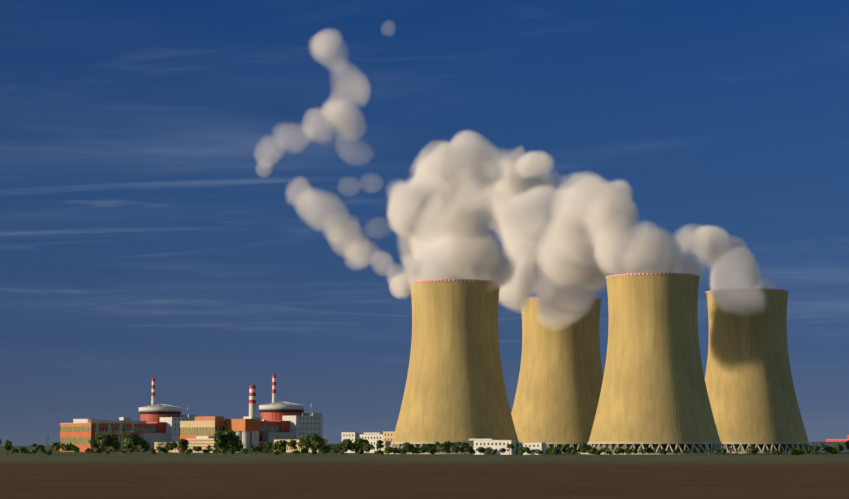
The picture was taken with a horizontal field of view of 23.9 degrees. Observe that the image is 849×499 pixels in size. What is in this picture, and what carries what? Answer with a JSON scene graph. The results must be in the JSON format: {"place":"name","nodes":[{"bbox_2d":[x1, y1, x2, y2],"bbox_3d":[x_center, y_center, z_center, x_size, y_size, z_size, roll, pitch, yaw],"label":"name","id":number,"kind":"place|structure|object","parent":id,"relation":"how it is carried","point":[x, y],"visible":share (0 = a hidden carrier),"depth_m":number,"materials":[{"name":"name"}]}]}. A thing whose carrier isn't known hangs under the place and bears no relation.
{"place":"outdoors","nodes":[
{"label":"outdoors","id":0,"kind":"place"},
{"bbox_2d":[0,446,848,498],"bbox_3d":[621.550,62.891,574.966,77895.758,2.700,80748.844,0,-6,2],"label":"field ground","id":1,"kind":"structure","parent":0,"point":[56,474],"depth_m":410.34,"materials":[{"name":"soil"}]},
{"bbox_2d":[4,440,11,455],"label":"tree","id":2,"kind":"object","parent":1,"relation":"on","point":[8,445],"visible":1,"depth_m":1514.74,"materials":[{"name":"green plant"}]},
{"bbox_2d":[19,446,28,454],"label":"bush","id":3,"kind":"object","parent":1,"relation":"on","point":[23,450],"visible":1,"depth_m":1625.16,"materials":[{"name":"green plant"}]},
{"bbox_2d":[30,443,36,450],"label":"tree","id":4,"kind":"object","parent":1,"relation":"on","point":[34,445],"visible":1,"depth_m":1544.31,"materials":[{"name":"green plant"}]},
{"bbox_2d":[35,444,45,454],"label":"tree","id":5,"kind":"object","parent":1,"relation":"on","point":[41,448],"visible":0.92,"depth_m":1564.34,"materials":[{"name":"green plant"}]},
{"bbox_2d":[44,449,52,454],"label":"bush","id":6,"kind":"object","parent":1,"relation":"on","point":[49,452],"visible":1,"depth_m":1563.49,"materials":[{"name":"green plant"}]},
{"bbox_2d":[50,442,60,449],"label":"bush","id":7,"kind":"object","parent":1,"relation":"on","point":[55,446],"visible":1,"depth_m":1543.88,"materials":[{"name":"green plant"}]},
{"bbox_2d":[63,442,75,450],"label":"bush","id":8,"kind":"object","parent":1,"relation":"on","point":[68,447],"visible":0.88,"depth_m":1627.02,"materials":[{"name":"green plant"}]},
{"bbox_2d":[71,446,79,452],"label":"bush","id":9,"kind":"object","parent":1,"relation":"on","point":[75,449],"visible":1,"depth_m":1570.71,"materials":[{"name":"green plant"}]},
{"bbox_2d":[85,448,92,452],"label":"bush","id":10,"kind":"object","parent":1,"relation":"on","point":[87,450],"visible":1,"depth_m":1657.03,"materials":[{"name":"green plant"}]},
{"bbox_2d":[46,424,135,451],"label":"switchyard gantries","id":11,"kind":"object","parent":1,"relation":"on","point":[110,431],"visible":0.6,"depth_m":2245.41,"materials":[{"name":"green metal"}]},
{"bbox_2d":[89,439,99,448],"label":"tree","id":12,"kind":"object","parent":1,"relation":"on","point":[93,443],"visible":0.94,"depth_m":1493.04,"materials":[{"name":"green plant"}]},
{"bbox_2d":[95,434,119,455],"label":"tree","id":13,"kind":"object","parent":1,"relation":"on","point":[108,441],"visible":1,"depth_m":1442.05,"materials":[{"name":"green plant"}]},
{"bbox_2d":[60,378,197,451],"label":"power plant building","id":14,"kind":"structure","parent":1,"relation":"on","point":[158,423],"depth_m":2483.44,"materials":[{"name":"orange concrete"}]},
{"bbox_2d":[123,433,148,455],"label":"tree","id":15,"kind":"object","parent":1,"relation":"on","point":[139,443],"visible":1,"depth_m":1489.20,"materials":[{"name":"green plant"}]},
{"bbox_2d":[150,448,156,454],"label":"bush","id":16,"kind":"object","parent":1,"relation":"on","point":[152,451],"visible":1,"depth_m":1603.62,"materials":[{"name":"green plant"}]},
{"bbox_2d":[156,446,164,452],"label":"bush","id":17,"kind":"object","parent":1,"relation":"on","point":[160,449],"visible":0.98,"depth_m":1587.97,"materials":[{"name":"green plant"}]},
{"bbox_2d":[154,442,178,451],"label":"building","id":18,"kind":"structure","parent":1,"relation":"on","point":[160,444],"depth_m":2259.91,"materials":[{"name":"beige concrete"}]},
{"bbox_2d":[164,441,177,449],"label":"tree","id":19,"kind":"object","parent":1,"relation":"on","point":[172,445],"visible":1,"depth_m":1553.69,"materials":[{"name":"green plant"}]},
{"bbox_2d":[177,439,188,454],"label":"tree","id":20,"kind":"object","parent":1,"relation":"on","point":[183,444],"visible":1,"depth_m":1589.60,"materials":[{"name":"green plant"}]},
{"bbox_2d":[185,448,192,453],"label":"bush","id":21,"kind":"object","parent":1,"relation":"on","point":[189,451],"visible":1,"depth_m":1615.14,"materials":[{"name":"green plant"}]},
{"bbox_2d":[192,446,201,451],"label":"bush","id":22,"kind":"object","parent":1,"relation":"on","point":[197,448],"visible":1,"depth_m":1665.25,"materials":[{"name":"green plant"}]},
{"bbox_2d":[186,436,228,452],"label":"office block","id":23,"kind":"structure","parent":1,"relation":"on","point":[203,442],"depth_m":2206.66,"materials":[{"name":"beige concrete"}]},
{"bbox_2d":[213,429,241,456],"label":"tree","id":24,"kind":"object","parent":1,"relation":"on","point":[228,439],"visible":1,"depth_m":1405.38,"materials":[{"name":"green plant"}]},
{"bbox_2d":[232,443,243,451],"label":"bush","id":25,"kind":"object","parent":1,"relation":"on","point":[240,446],"visible":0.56,"depth_m":1642.09,"materials":[{"name":"green plant"}]},
{"bbox_2d":[180,374,322,451],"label":"power plant building","id":26,"kind":"structure","parent":1,"relation":"on","point":[280,420],"depth_m":2352.66,"materials":[{"name":"orange concrete"}]},
{"bbox_2d":[248,444,255,455],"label":"tree","id":27,"kind":"object","parent":1,"relation":"on","point":[251,446],"visible":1,"depth_m":1489.53,"materials":[{"name":"green plant"}]},
{"bbox_2d":[251,446,260,452],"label":"tree","id":28,"kind":"object","parent":1,"relation":"on","point":[257,448],"visible":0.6,"depth_m":1586.41,"materials":[{"name":"green plant"}]},
{"bbox_2d":[262,441,272,454],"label":"tree","id":29,"kind":"object","parent":1,"relation":"on","point":[267,445],"visible":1,"depth_m":1588.80,"materials":[{"name":"green plant"}]},
{"bbox_2d":[272,440,287,455],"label":"tree","id":30,"kind":"object","parent":1,"relation":"on","point":[280,445],"visible":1,"depth_m":1536.99,"materials":[{"name":"green plant"}]},
{"bbox_2d":[287,439,296,449],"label":"tree","id":31,"kind":"object","parent":1,"relation":"on","point":[292,444],"visible":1,"depth_m":1567.87,"materials":[{"name":"green plant"}]},
{"bbox_2d":[291,450,299,454],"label":"bush","id":32,"kind":"object","parent":1,"relation":"on","point":[295,452],"visible":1,"depth_m":1660.05,"materials":[{"name":"green plant"}]},
{"bbox_2d":[297,437,303,454],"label":"tree","id":33,"kind":"object","parent":1,"relation":"on","point":[300,444],"visible":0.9,"depth_m":1588.07,"materials":[{"name":"green plant"}]},
{"bbox_2d":[274,439,327,451],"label":"long hall","id":34,"kind":"structure","parent":1,"relation":"on","point":[299,448],"depth_m":2259.98,"materials":[{"name":"beige concrete"}]},
{"bbox_2d":[300,447,308,453],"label":"bush","id":35,"kind":"object","parent":1,"relation":"on","point":[304,450],"visible":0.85,"depth_m":1623.42,"materials":[{"name":"green plant"}]},
{"bbox_2d":[301,434,324,455],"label":"tree","id":36,"kind":"object","parent":1,"relation":"on","point":[315,441],"visible":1,"depth_m":1484.29,"materials":[{"name":"green plant"}]},
{"bbox_2d":[320,445,331,453],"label":"bush","id":37,"kind":"object","parent":1,"relation":"on","point":[325,449],"visible":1,"depth_m":1486.13,"materials":[{"name":"green plant"}]},
{"bbox_2d":[331,443,343,451],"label":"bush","id":38,"kind":"object","parent":1,"relation":"on","point":[337,448],"visible":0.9,"depth_m":1641.18,"materials":[{"name":"green plant"}]},
{"bbox_2d":[340,439,351,449],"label":"tree","id":39,"kind":"object","parent":1,"relation":"on","point":[346,444],"visible":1,"depth_m":1635.49,"materials":[{"name":"green plant"}]},
{"bbox_2d":[341,432,359,452],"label":"building","id":40,"kind":"structure","parent":1,"relation":"on","point":[352,436],"depth_m":2091.29,"materials":[{"name":"white concrete"}]},
{"bbox_2d":[352,438,368,454],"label":"tree","id":41,"kind":"object","parent":1,"relation":"on","point":[359,443],"visible":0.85,"depth_m":1635.07,"materials":[{"name":"green plant"}]},
{"bbox_2d":[358,448,364,453],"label":"bush","id":42,"kind":"object","parent":1,"relation":"on","point":[361,451],"visible":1,"depth_m":1579.52,"materials":[{"name":"green plant"}]},
{"bbox_2d":[363,443,374,454],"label":"tree","id":43,"kind":"object","parent":1,"relation":"on","point":[367,447],"visible":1,"depth_m":1569.58,"materials":[{"name":"green plant"}]},
{"bbox_2d":[360,432,382,452],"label":"building","id":44,"kind":"structure","parent":1,"relation":"on","point":[373,438],"depth_m":2135.02,"materials":[{"name":"white concrete"}]},
{"bbox_2d":[374,450,383,454],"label":"bush","id":45,"kind":"object","parent":1,"relation":"on","point":[379,452],"visible":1,"depth_m":1631.71,"materials":[{"name":"green plant"}]},
{"bbox_2d":[376,440,383,448],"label":"tree","id":46,"kind":"object","parent":1,"relation":"on","point":[379,444],"visible":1,"depth_m":1685.49,"materials":[{"name":"green plant"}]},
{"bbox_2d":[384,446,392,453],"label":"bush","id":47,"kind":"object","parent":1,"relation":"on","point":[388,450],"visible":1,"depth_m":1657.77,"materials":[{"name":"green plant"}]},
{"bbox_2d":[383,431,394,450],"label":"building","id":48,"kind":"structure","parent":1,"relation":"on","point":[388,438],"depth_m":2114.26,"materials":[{"name":"beige concrete"}]},
{"bbox_2d":[392,447,401,453],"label":"bush","id":49,"kind":"object","parent":1,"relation":"on","point":[395,450],"visible":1,"depth_m":1599.21,"materials":[{"name":"green plant"}]},
{"bbox_2d":[401,442,414,455],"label":"tree","id":50,"kind":"object","parent":1,"relation":"on","point":[408,447],"visible":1,"depth_m":1546.66,"materials":[{"name":"green plant"}]},
{"bbox_2d":[411,447,423,453],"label":"bush","id":51,"kind":"object","parent":1,"relation":"on","point":[415,451],"visible":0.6,"depth_m":1642.29,"materials":[{"name":"green plant"}]},
{"bbox_2d":[421,446,427,454],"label":"tree","id":52,"kind":"object","parent":1,"relation":"on","point":[425,448],"visible":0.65,"depth_m":1654.42,"materials":[{"name":"green plant"}]},
{"bbox_2d":[425,443,434,451],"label":"tree","id":53,"kind":"object","parent":1,"relation":"on","point":[428,445],"visible":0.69,"depth_m":1670.27,"materials":[{"name":"green plant"}]},
{"bbox_2d":[428,447,435,453],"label":"tree","id":54,"kind":"object","parent":1,"relation":"on","point":[432,450],"visible":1,"depth_m":1557.82,"materials":[{"name":"green plant"}]},
{"bbox_2d":[436,444,444,452],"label":"tree","id":55,"kind":"object","parent":1,"relation":"on","point":[439,447],"visible":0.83,"depth_m":1604.61,"materials":[{"name":"green plant"}]},
{"bbox_2d":[441,447,450,453],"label":"tree","id":56,"kind":"object","parent":1,"relation":"on","point":[446,450],"visible":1,"depth_m":1571.77,"materials":[{"name":"green plant"}]},
{"bbox_2d":[384,279,518,453],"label":"cooling tower","id":57,"kind":"structure","parent":1,"relation":"on","point":[455,391],"depth_m":1805.76,"materials":[{"name":"concrete"}]},
{"bbox_2d":[449,442,454,449],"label":"tree","id":58,"kind":"object","parent":1,"relation":"on","point":[451,445],"visible":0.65,"depth_m":1683.39,"materials":[{"name":"green plant"}]},
{"bbox_2d":[458,443,471,454],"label":"tree","id":59,"kind":"object","parent":1,"relation":"on","point":[465,447],"visible":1,"depth_m":1610.42,"materials":[{"name":"green plant"}]},
{"bbox_2d":[477,447,486,452],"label":"tree","id":60,"kind":"object","parent":1,"relation":"on","point":[480,449],"visible":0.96,"depth_m":1622.25,"materials":[{"name":"green plant"}]},
{"bbox_2d":[469,439,515,454],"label":"workshop","id":61,"kind":"structure","parent":1,"relation":"on","point":[493,444],"depth_m":1695.11,"materials":[{"name":"white concrete"}]},
{"bbox_2d":[506,444,514,454],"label":"tree","id":62,"kind":"object","parent":1,"relation":"on","point":[510,446],"visible":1,"depth_m":1594.18,"materials":[{"name":"green plant"}]},
{"bbox_2d":[522,447,532,454],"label":"tree","id":63,"kind":"object","parent":1,"relation":"on","point":[527,450],"visible":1,"depth_m":1573.53,"materials":[{"name":"green plant"}]},
{"bbox_2d":[516,442,545,454],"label":"workshop","id":64,"kind":"structure","parent":1,"relation":"on","point":[533,446],"depth_m":1678.55,"materials":[{"name":"white paint"}]},
{"bbox_2d":[550,448,559,453],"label":"tree","id":65,"kind":"object","parent":1,"relation":"on","point":[555,450],"visible":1,"depth_m":1587.34,"materials":[{"name":"green plant"}]},
{"bbox_2d":[511,297,602,452],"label":"cooling tower","id":66,"kind":"structure","parent":1,"relation":"on","point":[558,391],"depth_m":2097.40,"materials":[{"name":"concrete"}]},
{"bbox_2d":[559,445,566,454],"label":"tree","id":67,"kind":"object","parent":1,"relation":"on","point":[562,449],"visible":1,"depth_m":1598.49,"materials":[{"name":"green plant"}]},
{"bbox_2d":[579,442,591,454],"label":"tree","id":68,"kind":"object","parent":1,"relation":"on","point":[584,447],"visible":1,"depth_m":1604.56,"materials":[{"name":"green plant"}]},
{"bbox_2d":[588,447,596,454],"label":"tree","id":69,"kind":"object","parent":1,"relation":"on","point":[592,450],"visible":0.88,"depth_m":1618.20,"materials":[{"name":"green plant"}]},
{"bbox_2d":[595,449,602,454],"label":"bush","id":70,"kind":"object","parent":1,"relation":"on","point":[598,452],"visible":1,"depth_m":1556.80,"materials":[{"name":"green plant"}]},
{"bbox_2d":[614,447,623,453],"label":"tree","id":71,"kind":"object","parent":1,"relation":"on","point":[619,450],"visible":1,"depth_m":1619.99,"materials":[{"name":"green plant"}]},
{"bbox_2d":[643,447,651,454],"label":"tree","id":72,"kind":"object","parent":1,"relation":"on","point":[648,450],"visible":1,"depth_m":1628.94,"materials":[{"name":"green plant"}]},
{"bbox_2d":[581,273,728,454],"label":"cooling tower","id":73,"kind":"structure","parent":1,"relation":"on","point":[654,394],"depth_m":1749.94,"materials":[{"name":"concrete"}]},
{"bbox_2d":[658,449,666,454],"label":"tree","id":74,"kind":"object","parent":1,"relation":"on","point":[662,451],"visible":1,"depth_m":1556.58,"materials":[{"name":"green plant"}]},
{"bbox_2d":[720,448,726,454],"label":"tree","id":75,"kind":"object","parent":1,"relation":"on","point":[723,451],"visible":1,"depth_m":1578.79,"materials":[{"name":"green plant"}]},
{"bbox_2d":[746,446,757,454],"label":"bush","id":76,"kind":"object","parent":1,"relation":"on","point":[749,448],"visible":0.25,"depth_m":1674.81,"materials":[{"name":"green plant"}]},
{"bbox_2d":[748,449,756,454],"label":"tree","id":77,"kind":"object","parent":1,"relation":"on","point":[751,451],"visible":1,"depth_m":1584.06,"materials":[{"name":"green plant"}]},
{"bbox_2d":[705,288,809,452],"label":"cooling tower","id":78,"kind":"structure","parent":1,"relation":"on","point":[751,390],"depth_m":2013.55,"materials":[{"name":"concrete"}]},
{"bbox_2d":[771,449,781,454],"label":"tree","id":79,"kind":"object","parent":1,"relation":"on","point":[774,452],"visible":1,"depth_m":1625.74,"materials":[{"name":"green plant"}]},
{"bbox_2d":[788,448,803,454],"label":"bush","id":80,"kind":"object","parent":1,"relation":"on","point":[797,451],"visible":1,"depth_m":1622.81,"materials":[{"name":"green plant"}]},
{"bbox_2d":[802,445,812,453],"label":"tree","id":81,"kind":"object","parent":1,"relation":"on","point":[806,449],"visible":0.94,"depth_m":1605.60,"materials":[{"name":"green plant"}]},
{"bbox_2d":[811,445,819,454],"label":"tree","id":82,"kind":"object","parent":1,"relation":"on","point":[815,448],"visible":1,"depth_m":1595.62,"materials":[{"name":"green plant"}]},
{"bbox_2d":[819,443,828,450],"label":"tree","id":83,"kind":"object","parent":1,"relation":"on","point":[824,447],"visible":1,"depth_m":1642.88,"materials":[{"name":"green plant"}]},
{"bbox_2d":[810,442,848,451],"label":"shed","id":84,"kind":"structure","parent":1,"relation":"on","point":[829,444],"depth_m":2239.42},
{"bbox_2d":[826,446,833,453],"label":"tree","id":85,"kind":"object","parent":1,"relation":"on","point":[829,450],"visible":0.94,"depth_m":1644.85,"materials":[{"name":"green plant"}]},
{"bbox_2d":[835,444,844,454],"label":"tree","id":86,"kind":"object","parent":1,"relation":"on","point":[839,447],"visible":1,"depth_m":1657.94,"materials":[{"name":"green plant"}]},
{"bbox_2d":[0,0,848,445],"label":"sky","id":87,"kind":"structure","parent":0,"point":[208,200],"materials":[{"name":"blue"}]},
{"bbox_2d":[578,440,741,454],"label":"street lamp posts","id":88,"kind":"object","parent":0,"point":[730,449],"visible":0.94,"depth_m":1740.37,"materials":[{"name":"metal"}]},
{"bbox_2d":[826,435,848,441],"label":"building","id":89,"kind":"structure","parent":0,"point":[837,440],"depth_m":2592.16,"materials":[{"name":"paint"}]}
]}

